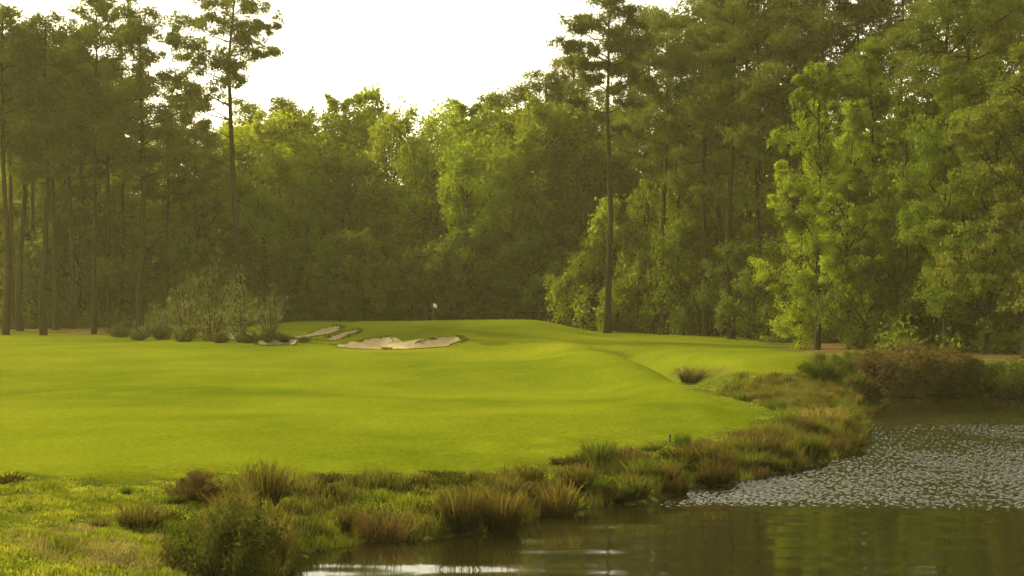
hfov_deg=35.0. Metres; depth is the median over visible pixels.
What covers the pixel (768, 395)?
rush clump
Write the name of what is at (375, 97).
hardwood tree
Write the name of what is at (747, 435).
rush clump
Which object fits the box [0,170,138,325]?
understory tree
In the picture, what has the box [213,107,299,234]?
hardwood tree
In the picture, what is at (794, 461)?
rush clump
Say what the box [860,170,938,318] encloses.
hardwood tree
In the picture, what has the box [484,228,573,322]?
understory tree
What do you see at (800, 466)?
rush clump
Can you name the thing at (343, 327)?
bunker lip grass
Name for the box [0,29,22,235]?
pine tree
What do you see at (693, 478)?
rush clump
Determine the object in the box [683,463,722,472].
rush clump
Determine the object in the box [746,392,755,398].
rush clump
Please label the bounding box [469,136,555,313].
hardwood tree
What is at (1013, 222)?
hardwood tree
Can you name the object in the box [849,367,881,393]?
shrub
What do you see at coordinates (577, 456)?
rush clump
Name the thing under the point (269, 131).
hardwood tree
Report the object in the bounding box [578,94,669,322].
hardwood tree
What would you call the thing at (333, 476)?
rush clump
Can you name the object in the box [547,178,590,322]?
hardwood tree
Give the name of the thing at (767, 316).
understory tree
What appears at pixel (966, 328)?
understory tree
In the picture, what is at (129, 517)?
rush clump
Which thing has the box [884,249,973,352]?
understory tree
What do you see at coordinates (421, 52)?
sky
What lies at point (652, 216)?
wood
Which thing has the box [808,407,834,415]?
rush clump
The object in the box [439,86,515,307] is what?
hardwood tree
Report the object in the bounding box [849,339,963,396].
shrub
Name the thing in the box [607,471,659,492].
rush clump
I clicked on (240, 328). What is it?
wispy shrub
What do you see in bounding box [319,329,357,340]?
sand bunker
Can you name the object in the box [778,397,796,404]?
rush clump
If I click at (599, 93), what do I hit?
pine tree
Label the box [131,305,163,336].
wispy shrub
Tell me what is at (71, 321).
pine tree
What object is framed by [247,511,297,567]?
rush clump
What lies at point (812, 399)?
rush clump
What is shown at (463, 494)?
rush clump
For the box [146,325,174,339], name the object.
shrub
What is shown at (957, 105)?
feathery tree
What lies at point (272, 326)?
wispy shrub
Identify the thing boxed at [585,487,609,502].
rush clump
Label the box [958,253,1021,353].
understory tree
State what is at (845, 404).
rush clump
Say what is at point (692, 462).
rush clump
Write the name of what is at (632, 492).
rush clump
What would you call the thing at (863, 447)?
rush clump
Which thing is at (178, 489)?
rush clump
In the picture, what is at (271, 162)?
hardwood tree
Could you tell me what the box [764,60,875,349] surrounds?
feathery tree
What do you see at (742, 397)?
rush clump
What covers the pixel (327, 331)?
sand bunker
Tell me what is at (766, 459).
rush clump
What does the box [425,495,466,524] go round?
rush clump
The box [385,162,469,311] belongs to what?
hardwood tree
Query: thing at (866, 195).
hardwood tree
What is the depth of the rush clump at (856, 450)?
58.36 m
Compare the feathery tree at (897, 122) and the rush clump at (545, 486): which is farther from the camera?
the feathery tree at (897, 122)
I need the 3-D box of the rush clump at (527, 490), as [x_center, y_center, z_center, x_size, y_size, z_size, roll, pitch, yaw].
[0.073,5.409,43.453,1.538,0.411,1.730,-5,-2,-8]
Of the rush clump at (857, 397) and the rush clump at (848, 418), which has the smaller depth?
the rush clump at (848, 418)
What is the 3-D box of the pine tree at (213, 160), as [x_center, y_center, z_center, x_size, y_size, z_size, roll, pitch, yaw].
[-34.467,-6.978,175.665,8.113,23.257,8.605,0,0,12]
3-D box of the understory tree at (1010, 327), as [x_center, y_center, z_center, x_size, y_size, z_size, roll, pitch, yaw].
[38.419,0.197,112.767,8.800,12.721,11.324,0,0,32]
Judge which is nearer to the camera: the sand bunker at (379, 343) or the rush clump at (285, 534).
the rush clump at (285, 534)
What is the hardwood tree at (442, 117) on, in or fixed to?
on the ground at (716, 375)
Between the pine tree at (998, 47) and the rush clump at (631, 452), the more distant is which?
the pine tree at (998, 47)
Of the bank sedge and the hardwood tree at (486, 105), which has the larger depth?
the hardwood tree at (486, 105)
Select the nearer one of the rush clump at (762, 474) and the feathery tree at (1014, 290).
the rush clump at (762, 474)
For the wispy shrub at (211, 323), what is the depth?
129.07 m
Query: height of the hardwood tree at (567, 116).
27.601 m
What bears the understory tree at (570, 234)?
on the ground at (716, 375)
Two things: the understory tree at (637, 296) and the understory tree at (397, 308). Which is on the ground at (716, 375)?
the understory tree at (637, 296)
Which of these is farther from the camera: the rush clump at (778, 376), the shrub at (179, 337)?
the shrub at (179, 337)
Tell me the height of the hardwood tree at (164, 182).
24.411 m
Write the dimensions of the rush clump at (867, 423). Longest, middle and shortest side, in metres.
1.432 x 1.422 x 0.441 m
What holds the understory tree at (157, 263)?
on the ground at (716, 375)
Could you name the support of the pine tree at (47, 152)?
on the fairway
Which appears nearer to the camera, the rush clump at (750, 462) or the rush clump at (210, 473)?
the rush clump at (210, 473)
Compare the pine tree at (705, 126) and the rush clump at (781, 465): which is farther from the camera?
the pine tree at (705, 126)
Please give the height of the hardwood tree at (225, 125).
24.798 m
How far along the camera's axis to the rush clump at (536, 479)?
44.81 m
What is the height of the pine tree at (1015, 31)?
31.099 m
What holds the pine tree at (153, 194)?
on the ground at (716, 375)
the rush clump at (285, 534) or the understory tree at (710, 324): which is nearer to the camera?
the rush clump at (285, 534)
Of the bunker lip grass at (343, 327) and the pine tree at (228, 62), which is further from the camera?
the pine tree at (228, 62)
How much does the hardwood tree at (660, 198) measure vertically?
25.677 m
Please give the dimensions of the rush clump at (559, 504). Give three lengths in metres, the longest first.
1.942 x 1.777 x 1.148 m
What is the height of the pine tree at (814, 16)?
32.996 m
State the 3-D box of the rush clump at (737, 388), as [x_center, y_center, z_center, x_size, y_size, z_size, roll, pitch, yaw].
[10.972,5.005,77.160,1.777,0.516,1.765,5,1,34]
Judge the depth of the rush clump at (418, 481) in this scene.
43.04 m
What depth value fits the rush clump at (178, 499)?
38.21 m
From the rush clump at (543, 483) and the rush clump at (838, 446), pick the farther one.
the rush clump at (838, 446)
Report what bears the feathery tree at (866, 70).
on the ground at (716, 375)
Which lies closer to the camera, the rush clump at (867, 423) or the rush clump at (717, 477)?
the rush clump at (717, 477)
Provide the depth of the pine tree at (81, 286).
171.79 m
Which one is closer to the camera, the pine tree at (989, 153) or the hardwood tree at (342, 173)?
the pine tree at (989, 153)
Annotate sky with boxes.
[0,0,1019,272]
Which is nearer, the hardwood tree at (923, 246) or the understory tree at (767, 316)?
the understory tree at (767, 316)
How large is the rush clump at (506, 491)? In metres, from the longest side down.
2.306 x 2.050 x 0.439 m
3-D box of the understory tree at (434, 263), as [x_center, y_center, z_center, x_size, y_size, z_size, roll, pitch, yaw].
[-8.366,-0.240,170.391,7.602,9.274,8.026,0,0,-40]
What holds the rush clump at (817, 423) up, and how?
on the ground at (716, 375)
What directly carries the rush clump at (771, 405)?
on the ground at (716, 375)
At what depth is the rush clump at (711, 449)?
50.71 m
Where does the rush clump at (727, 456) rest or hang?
on the ground at (716, 375)
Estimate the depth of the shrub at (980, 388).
89.41 m
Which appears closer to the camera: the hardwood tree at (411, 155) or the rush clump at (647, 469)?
the rush clump at (647, 469)
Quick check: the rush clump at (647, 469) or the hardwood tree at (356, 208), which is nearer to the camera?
the rush clump at (647, 469)
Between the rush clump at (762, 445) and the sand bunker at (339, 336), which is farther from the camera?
the sand bunker at (339, 336)
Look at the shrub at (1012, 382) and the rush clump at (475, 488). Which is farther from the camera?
the shrub at (1012, 382)
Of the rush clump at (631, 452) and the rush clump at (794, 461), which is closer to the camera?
the rush clump at (631, 452)
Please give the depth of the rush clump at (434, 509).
39.75 m
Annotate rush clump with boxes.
[0,470,30,483]
[84,516,112,528]
[100,498,174,527]
[118,484,133,494]
[140,506,184,521]
[158,475,215,501]
[159,492,186,503]
[162,516,207,543]
[180,489,238,504]
[186,466,219,479]
[193,511,271,534]
[201,489,259,510]
[241,455,299,510]
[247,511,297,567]
[255,560,287,575]
[277,526,302,549]
[279,477,349,498]
[297,471,359,482]
[304,474,327,482]
[331,505,356,534]
[332,505,429,542]
[404,476,439,484]
[410,468,478,479]
[411,499,482,520]
[413,471,428,482]
[421,470,480,487]
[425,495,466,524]
[426,480,495,533]
[435,485,488,507]
[451,478,500,500]
[473,480,528,497]
[473,481,540,533]
[490,470,527,497]
[506,481,537,497]
[514,462,549,482]
[521,481,558,497]
[522,474,551,484]
[526,478,591,516]
[532,480,550,492]
[540,477,565,492]
[543,455,582,465]
[546,460,605,491]
[559,452,606,463]
[570,458,592,468]
[573,437,620,463]
[575,445,600,456]
[580,475,620,494]
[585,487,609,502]
[598,441,640,460]
[599,472,661,500]
[606,488,629,504]
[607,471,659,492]
[618,453,666,481]
[634,456,695,483]
[635,452,652,463]
[638,444,662,451]
[647,447,726,466]
[653,468,700,495]
[666,455,690,471]
[669,438,733,460]
[671,429,694,447]
[672,365,714,383]
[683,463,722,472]
[683,470,702,484]
[687,458,742,485]
[691,446,745,470]
[715,378,749,390]
[723,450,772,471]
[726,429,761,442]
[727,439,755,452]
[728,432,776,455]
[731,391,748,400]
[732,387,755,392]
[741,452,781,469]
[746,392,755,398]
[747,464,773,478]
[757,432,789,451]
[759,391,770,399]
[759,439,804,462]
[760,398,789,409]
[766,373,796,380]
[768,404,805,425]
[768,459,790,472]
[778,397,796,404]
[781,413,813,429]
[782,456,798,468]
[785,388,815,395]
[788,404,865,424]
[788,432,826,456]
[791,370,809,378]
[793,395,824,404]
[795,460,810,469]
[796,400,824,407]
[797,401,808,408]
[804,418,825,431]
[805,434,835,456]
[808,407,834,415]
[814,389,839,400]
[831,430,876,448]
[831,435,857,452]
[832,397,855,408]
[832,446,864,454]
[833,448,856,457]
[835,389,856,397]
[835,413,853,421]
[840,443,867,452]
[842,394,864,404]
[856,419,873,428]
[857,405,878,416]
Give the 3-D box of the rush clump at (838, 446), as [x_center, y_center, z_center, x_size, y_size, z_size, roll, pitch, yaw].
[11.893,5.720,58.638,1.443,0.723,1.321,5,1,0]
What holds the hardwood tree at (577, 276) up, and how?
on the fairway
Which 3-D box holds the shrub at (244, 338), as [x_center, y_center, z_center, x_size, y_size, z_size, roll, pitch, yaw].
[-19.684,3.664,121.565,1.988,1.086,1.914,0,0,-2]
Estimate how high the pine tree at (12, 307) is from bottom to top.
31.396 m
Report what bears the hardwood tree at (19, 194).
on the ground at (716, 375)
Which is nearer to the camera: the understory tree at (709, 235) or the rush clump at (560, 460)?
the rush clump at (560, 460)
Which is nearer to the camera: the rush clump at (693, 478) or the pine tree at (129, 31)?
the rush clump at (693, 478)
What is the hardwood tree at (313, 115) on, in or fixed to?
on the ground at (716, 375)
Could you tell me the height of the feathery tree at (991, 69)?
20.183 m
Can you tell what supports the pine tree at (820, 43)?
on the ground at (716, 375)
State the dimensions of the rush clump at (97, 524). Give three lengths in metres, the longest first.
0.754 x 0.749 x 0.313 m
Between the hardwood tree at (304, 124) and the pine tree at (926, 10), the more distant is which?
the hardwood tree at (304, 124)
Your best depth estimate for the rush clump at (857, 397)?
81.55 m
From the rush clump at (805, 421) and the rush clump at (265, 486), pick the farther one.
the rush clump at (805, 421)
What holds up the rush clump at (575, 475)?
on the ground at (716, 375)
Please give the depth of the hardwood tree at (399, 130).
184.59 m
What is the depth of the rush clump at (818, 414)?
62.91 m
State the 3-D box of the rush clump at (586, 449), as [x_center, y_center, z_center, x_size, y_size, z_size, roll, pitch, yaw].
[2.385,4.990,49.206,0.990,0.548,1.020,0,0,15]
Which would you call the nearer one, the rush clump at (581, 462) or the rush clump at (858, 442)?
the rush clump at (581, 462)
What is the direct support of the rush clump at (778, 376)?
on the ground at (716, 375)
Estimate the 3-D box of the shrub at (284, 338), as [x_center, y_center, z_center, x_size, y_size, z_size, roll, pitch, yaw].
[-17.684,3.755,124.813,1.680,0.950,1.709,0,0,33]
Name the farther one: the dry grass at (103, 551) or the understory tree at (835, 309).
the understory tree at (835, 309)
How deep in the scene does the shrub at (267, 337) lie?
123.12 m
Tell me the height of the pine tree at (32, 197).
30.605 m
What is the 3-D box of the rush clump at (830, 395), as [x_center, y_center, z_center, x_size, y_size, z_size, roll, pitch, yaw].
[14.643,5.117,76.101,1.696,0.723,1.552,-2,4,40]
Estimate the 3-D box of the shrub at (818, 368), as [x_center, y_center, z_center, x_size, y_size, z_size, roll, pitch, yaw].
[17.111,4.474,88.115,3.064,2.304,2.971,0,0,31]
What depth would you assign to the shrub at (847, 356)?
95.95 m
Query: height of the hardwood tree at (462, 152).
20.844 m
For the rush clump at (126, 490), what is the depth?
38.54 m
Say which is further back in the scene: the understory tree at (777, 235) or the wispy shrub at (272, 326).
the understory tree at (777, 235)
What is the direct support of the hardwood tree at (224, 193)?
on the ground at (716, 375)
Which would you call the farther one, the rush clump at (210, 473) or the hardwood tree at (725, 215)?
the hardwood tree at (725, 215)
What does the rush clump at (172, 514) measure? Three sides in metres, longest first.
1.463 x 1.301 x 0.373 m
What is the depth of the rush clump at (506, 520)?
39.74 m
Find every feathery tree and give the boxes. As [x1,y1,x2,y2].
[746,151,852,348]
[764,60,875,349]
[774,34,940,340]
[799,98,910,349]
[859,105,972,336]
[875,72,1015,346]
[909,56,1023,353]
[926,42,1023,358]
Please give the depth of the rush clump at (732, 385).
90.09 m
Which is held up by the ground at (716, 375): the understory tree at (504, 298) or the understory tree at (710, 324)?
the understory tree at (710, 324)
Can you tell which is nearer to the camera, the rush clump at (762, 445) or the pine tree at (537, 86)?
the rush clump at (762, 445)
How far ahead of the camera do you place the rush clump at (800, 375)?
90.47 m
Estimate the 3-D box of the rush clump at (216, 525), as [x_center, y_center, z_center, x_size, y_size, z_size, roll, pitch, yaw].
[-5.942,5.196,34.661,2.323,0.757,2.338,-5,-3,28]
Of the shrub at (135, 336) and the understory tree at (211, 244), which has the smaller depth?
the shrub at (135, 336)
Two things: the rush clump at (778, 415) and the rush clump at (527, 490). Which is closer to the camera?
the rush clump at (527, 490)
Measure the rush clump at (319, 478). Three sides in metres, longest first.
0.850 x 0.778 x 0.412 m
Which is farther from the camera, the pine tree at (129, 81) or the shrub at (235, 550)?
the pine tree at (129, 81)
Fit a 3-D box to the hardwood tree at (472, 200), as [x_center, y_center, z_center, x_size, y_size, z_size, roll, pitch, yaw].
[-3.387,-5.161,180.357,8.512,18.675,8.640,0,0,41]
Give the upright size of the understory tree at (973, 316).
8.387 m
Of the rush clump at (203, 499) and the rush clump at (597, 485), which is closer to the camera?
the rush clump at (203, 499)
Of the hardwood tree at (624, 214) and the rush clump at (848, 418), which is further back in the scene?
the hardwood tree at (624, 214)
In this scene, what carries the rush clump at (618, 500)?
on the ground at (716, 375)
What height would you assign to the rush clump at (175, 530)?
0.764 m
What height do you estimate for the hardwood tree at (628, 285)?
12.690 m
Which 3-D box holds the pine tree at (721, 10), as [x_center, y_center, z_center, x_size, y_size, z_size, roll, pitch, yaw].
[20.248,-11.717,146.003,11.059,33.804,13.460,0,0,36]
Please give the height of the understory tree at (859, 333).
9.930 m
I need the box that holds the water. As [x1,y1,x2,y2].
[285,393,1023,575]
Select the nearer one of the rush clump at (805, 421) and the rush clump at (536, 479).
the rush clump at (536, 479)
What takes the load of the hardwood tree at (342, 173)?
on the ground at (716, 375)
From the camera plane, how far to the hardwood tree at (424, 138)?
193.90 m
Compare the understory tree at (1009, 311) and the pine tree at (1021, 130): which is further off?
the pine tree at (1021, 130)
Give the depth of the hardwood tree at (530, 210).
172.96 m
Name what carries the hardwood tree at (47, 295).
on the ground at (716, 375)
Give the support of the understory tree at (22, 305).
on the ground at (716, 375)
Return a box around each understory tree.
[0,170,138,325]
[0,177,113,327]
[0,195,47,322]
[0,224,52,317]
[128,240,197,326]
[143,233,233,328]
[173,233,256,327]
[175,227,277,324]
[231,259,294,325]
[327,228,403,320]
[383,245,436,320]
[399,242,474,320]
[422,207,514,319]
[472,254,537,319]
[475,203,605,322]
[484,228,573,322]
[630,256,700,332]
[683,232,742,332]
[699,239,786,339]
[708,220,740,331]
[710,221,774,321]
[746,206,839,339]
[746,253,809,339]
[766,208,836,313]
[802,229,890,334]
[810,231,902,350]
[844,241,921,350]
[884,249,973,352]
[902,217,1009,353]
[954,279,1012,346]
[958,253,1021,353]
[991,313,1021,353]
[1000,308,1019,327]
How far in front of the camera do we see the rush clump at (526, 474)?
44.94 m
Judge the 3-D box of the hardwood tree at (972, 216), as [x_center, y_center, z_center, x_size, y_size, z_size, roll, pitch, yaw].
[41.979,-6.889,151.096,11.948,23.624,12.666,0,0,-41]
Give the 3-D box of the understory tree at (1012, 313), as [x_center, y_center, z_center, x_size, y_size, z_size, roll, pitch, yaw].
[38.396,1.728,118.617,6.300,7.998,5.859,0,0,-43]
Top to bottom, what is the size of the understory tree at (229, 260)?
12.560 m
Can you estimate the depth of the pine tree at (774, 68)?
140.74 m
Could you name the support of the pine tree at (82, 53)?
on the ground at (716, 375)
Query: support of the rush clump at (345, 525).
on the ground at (716, 375)
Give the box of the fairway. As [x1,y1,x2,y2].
[0,319,807,483]
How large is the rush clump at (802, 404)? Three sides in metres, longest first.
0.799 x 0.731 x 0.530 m
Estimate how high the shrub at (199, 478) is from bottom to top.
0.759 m
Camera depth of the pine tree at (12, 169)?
157.66 m
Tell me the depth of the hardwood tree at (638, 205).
159.00 m
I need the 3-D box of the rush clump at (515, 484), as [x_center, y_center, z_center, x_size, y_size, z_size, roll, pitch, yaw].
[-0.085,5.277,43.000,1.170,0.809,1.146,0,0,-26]
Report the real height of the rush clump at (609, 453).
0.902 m
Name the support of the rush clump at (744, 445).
on the ground at (716, 375)
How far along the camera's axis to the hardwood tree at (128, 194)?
190.70 m
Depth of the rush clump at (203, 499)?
38.33 m
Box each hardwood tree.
[0,152,77,305]
[18,165,111,299]
[75,129,178,314]
[110,122,225,312]
[149,127,271,306]
[177,116,279,296]
[207,97,341,303]
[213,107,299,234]
[238,103,342,311]
[240,141,325,315]
[258,105,342,318]
[289,142,395,311]
[307,82,409,291]
[311,93,392,317]
[323,179,389,306]
[328,96,458,300]
[369,136,441,317]
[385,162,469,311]
[387,129,441,298]
[395,96,491,261]
[409,99,505,317]
[422,131,516,306]
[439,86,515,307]
[446,163,505,305]
[459,95,563,313]
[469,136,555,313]
[485,92,601,313]
[494,154,567,319]
[510,86,632,315]
[539,126,642,323]
[541,193,654,330]
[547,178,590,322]
[555,110,636,306]
[569,145,638,314]
[572,97,653,325]
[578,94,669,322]
[611,223,689,333]
[616,111,733,325]
[639,133,743,330]
[644,213,724,335]
[673,129,768,332]
[706,152,807,318]
[717,96,843,314]
[760,165,838,325]
[809,126,893,314]
[835,137,924,274]
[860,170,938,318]
[905,85,1023,320]
[907,135,961,331]
[911,104,1013,322]
[987,177,1023,258]
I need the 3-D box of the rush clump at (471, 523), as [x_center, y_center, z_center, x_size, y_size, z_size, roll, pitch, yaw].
[-1.314,5.322,39.503,1.827,1.180,1.996,-5,5,-13]
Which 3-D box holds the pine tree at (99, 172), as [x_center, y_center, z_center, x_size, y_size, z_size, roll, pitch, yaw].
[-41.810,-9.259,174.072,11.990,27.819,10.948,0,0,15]
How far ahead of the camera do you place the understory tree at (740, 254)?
144.41 m
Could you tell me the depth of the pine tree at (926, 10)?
110.57 m
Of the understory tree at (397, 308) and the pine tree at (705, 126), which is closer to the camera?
the pine tree at (705, 126)
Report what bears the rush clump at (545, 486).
on the ground at (716, 375)
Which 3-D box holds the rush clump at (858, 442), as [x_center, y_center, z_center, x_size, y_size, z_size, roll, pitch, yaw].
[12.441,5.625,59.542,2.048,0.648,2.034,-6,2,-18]
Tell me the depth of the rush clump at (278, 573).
33.21 m
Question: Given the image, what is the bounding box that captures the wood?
[0,111,1022,321]
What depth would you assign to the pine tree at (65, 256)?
177.85 m
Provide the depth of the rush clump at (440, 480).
42.79 m
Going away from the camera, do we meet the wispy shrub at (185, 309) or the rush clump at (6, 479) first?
the rush clump at (6, 479)
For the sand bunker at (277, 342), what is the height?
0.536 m
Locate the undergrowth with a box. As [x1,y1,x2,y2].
[0,296,1021,354]
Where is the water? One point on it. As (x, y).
(929, 485)
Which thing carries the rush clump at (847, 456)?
on the ground at (716, 375)
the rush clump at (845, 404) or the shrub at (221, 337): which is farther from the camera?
the shrub at (221, 337)
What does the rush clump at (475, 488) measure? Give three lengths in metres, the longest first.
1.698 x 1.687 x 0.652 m
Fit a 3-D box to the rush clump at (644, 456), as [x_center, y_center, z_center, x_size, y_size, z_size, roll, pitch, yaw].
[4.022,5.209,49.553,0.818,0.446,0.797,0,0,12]
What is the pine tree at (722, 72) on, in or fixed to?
on the ground at (716, 375)
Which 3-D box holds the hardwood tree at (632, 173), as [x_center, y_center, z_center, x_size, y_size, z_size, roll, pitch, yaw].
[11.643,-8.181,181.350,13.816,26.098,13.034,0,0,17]
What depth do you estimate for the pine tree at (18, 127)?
147.78 m
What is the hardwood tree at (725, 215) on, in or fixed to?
on the ground at (716, 375)
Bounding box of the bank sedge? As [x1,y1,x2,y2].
[153,362,1000,575]
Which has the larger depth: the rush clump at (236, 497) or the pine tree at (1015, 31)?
the pine tree at (1015, 31)
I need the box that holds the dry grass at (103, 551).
[0,521,189,572]
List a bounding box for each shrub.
[103,323,136,336]
[128,331,149,339]
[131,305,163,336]
[143,298,183,338]
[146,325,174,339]
[151,487,289,575]
[166,273,205,340]
[167,326,199,341]
[172,244,251,341]
[177,467,226,498]
[210,331,230,342]
[220,285,256,342]
[236,330,259,342]
[250,283,292,341]
[255,328,278,341]
[276,332,293,341]
[297,335,312,342]
[795,350,857,384]
[830,347,870,373]
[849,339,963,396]
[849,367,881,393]
[929,345,984,395]
[941,355,1002,394]
[969,358,1011,391]
[979,353,1023,398]
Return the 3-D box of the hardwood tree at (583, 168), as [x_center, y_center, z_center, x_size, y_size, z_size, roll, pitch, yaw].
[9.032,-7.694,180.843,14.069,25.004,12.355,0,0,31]
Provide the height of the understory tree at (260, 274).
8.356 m
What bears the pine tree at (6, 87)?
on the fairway
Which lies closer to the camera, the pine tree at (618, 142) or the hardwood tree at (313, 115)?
the pine tree at (618, 142)
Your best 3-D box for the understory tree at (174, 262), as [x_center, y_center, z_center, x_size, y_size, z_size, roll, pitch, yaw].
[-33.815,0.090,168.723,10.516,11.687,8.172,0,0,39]
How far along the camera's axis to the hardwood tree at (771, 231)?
156.63 m
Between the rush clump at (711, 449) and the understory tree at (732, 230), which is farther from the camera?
the understory tree at (732, 230)
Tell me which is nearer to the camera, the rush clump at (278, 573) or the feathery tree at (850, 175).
the rush clump at (278, 573)
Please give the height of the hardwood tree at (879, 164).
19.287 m
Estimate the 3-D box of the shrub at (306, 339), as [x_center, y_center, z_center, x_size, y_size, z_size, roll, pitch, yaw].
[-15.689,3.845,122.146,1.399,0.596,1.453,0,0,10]
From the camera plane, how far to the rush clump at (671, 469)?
47.64 m
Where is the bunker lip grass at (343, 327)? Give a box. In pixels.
[227,324,468,349]
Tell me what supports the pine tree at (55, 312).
on the ground at (716, 375)
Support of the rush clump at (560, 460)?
on the ground at (716, 375)
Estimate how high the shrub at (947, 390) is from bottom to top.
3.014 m
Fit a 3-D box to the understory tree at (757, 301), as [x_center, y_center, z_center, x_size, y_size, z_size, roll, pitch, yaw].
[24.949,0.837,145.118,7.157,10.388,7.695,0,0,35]
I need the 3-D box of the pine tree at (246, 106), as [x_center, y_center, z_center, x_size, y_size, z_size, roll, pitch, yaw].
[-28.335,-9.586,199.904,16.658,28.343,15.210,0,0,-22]
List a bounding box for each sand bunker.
[258,339,296,345]
[295,326,338,337]
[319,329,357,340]
[338,336,459,348]
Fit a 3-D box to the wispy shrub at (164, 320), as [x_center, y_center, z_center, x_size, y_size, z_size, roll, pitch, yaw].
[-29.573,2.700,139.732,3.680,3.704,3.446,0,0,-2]
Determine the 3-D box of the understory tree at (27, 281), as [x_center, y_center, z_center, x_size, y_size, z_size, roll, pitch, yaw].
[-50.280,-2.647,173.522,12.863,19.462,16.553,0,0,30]
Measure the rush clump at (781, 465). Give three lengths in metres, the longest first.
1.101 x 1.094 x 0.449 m
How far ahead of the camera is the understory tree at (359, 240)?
168.70 m
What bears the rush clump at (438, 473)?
on the ground at (716, 375)
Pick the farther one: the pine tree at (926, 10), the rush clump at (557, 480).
the pine tree at (926, 10)
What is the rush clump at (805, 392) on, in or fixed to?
on the ground at (716, 375)
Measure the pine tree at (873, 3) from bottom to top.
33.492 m
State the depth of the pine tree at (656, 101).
154.41 m
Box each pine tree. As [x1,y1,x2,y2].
[0,0,58,334]
[0,10,114,334]
[0,19,73,330]
[0,24,25,115]
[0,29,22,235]
[1,39,42,328]
[6,149,50,316]
[11,37,111,329]
[11,60,83,328]
[17,84,102,279]
[31,22,126,328]
[37,54,134,316]
[51,0,162,333]
[62,56,162,323]
[83,71,187,312]
[85,2,214,335]
[128,111,216,323]
[158,0,287,328]
[161,119,231,320]
[219,94,324,174]
[469,80,560,204]
[489,68,575,151]
[540,50,625,316]
[542,0,656,332]
[589,1,696,331]
[611,6,706,334]
[644,0,751,335]
[658,0,754,334]
[672,0,786,338]
[672,1,802,337]
[693,0,812,336]
[710,0,854,330]
[753,0,888,328]
[779,0,912,294]
[838,0,955,250]
[875,0,1023,340]
[891,0,1023,350]
[908,12,1019,238]
[955,0,1023,319]
[975,0,1023,127]
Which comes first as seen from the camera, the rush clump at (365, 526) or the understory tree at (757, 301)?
the rush clump at (365, 526)
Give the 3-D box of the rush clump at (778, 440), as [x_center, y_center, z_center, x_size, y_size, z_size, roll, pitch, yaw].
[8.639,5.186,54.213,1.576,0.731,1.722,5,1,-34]
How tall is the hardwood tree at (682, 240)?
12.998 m
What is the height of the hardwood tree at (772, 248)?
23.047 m
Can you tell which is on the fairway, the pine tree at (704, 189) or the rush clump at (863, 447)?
the pine tree at (704, 189)
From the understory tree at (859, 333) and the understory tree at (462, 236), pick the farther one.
the understory tree at (462, 236)
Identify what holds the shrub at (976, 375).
on the ground at (716, 375)
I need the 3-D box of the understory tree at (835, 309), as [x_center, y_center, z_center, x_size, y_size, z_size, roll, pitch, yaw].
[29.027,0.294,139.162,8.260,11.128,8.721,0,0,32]
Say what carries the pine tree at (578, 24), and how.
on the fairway
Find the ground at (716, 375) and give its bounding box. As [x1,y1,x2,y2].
[0,299,1023,575]
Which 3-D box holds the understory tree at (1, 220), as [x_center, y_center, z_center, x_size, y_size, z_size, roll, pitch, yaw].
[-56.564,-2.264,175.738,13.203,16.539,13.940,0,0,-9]
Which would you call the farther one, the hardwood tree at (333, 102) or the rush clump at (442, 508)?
the hardwood tree at (333, 102)
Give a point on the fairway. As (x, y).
(488, 395)
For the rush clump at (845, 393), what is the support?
on the ground at (716, 375)
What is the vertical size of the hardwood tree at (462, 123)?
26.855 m
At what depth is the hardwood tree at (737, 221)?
161.78 m
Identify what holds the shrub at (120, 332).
on the fairway
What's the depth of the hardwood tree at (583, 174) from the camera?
175.07 m
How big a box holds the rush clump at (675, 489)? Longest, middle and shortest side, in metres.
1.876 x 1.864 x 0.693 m
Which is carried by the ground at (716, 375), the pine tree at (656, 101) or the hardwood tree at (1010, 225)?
the hardwood tree at (1010, 225)
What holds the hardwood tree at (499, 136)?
on the ground at (716, 375)
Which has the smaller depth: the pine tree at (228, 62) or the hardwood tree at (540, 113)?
the pine tree at (228, 62)
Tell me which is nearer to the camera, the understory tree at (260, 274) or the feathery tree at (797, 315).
the feathery tree at (797, 315)
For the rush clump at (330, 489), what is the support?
on the ground at (716, 375)
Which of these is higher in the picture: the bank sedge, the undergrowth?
the undergrowth
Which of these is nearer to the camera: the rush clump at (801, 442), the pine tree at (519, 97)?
the rush clump at (801, 442)
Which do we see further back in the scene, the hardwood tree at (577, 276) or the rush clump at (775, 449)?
the hardwood tree at (577, 276)
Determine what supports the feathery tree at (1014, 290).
on the ground at (716, 375)
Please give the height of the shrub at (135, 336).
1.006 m
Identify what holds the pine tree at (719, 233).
on the ground at (716, 375)
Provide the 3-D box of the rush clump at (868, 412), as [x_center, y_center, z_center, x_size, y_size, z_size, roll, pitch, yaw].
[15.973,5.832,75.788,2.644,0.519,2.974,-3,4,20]
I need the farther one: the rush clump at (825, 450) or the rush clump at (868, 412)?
the rush clump at (868, 412)
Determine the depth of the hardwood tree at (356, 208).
181.76 m
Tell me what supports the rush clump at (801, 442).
on the ground at (716, 375)
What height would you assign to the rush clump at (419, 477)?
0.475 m
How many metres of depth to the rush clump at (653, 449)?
52.06 m
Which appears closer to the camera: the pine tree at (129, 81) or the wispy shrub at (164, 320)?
the wispy shrub at (164, 320)
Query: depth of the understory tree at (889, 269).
120.64 m
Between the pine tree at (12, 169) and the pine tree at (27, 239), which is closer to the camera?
the pine tree at (12, 169)
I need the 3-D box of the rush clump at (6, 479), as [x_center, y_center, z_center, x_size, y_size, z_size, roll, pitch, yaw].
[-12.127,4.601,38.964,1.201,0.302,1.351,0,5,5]

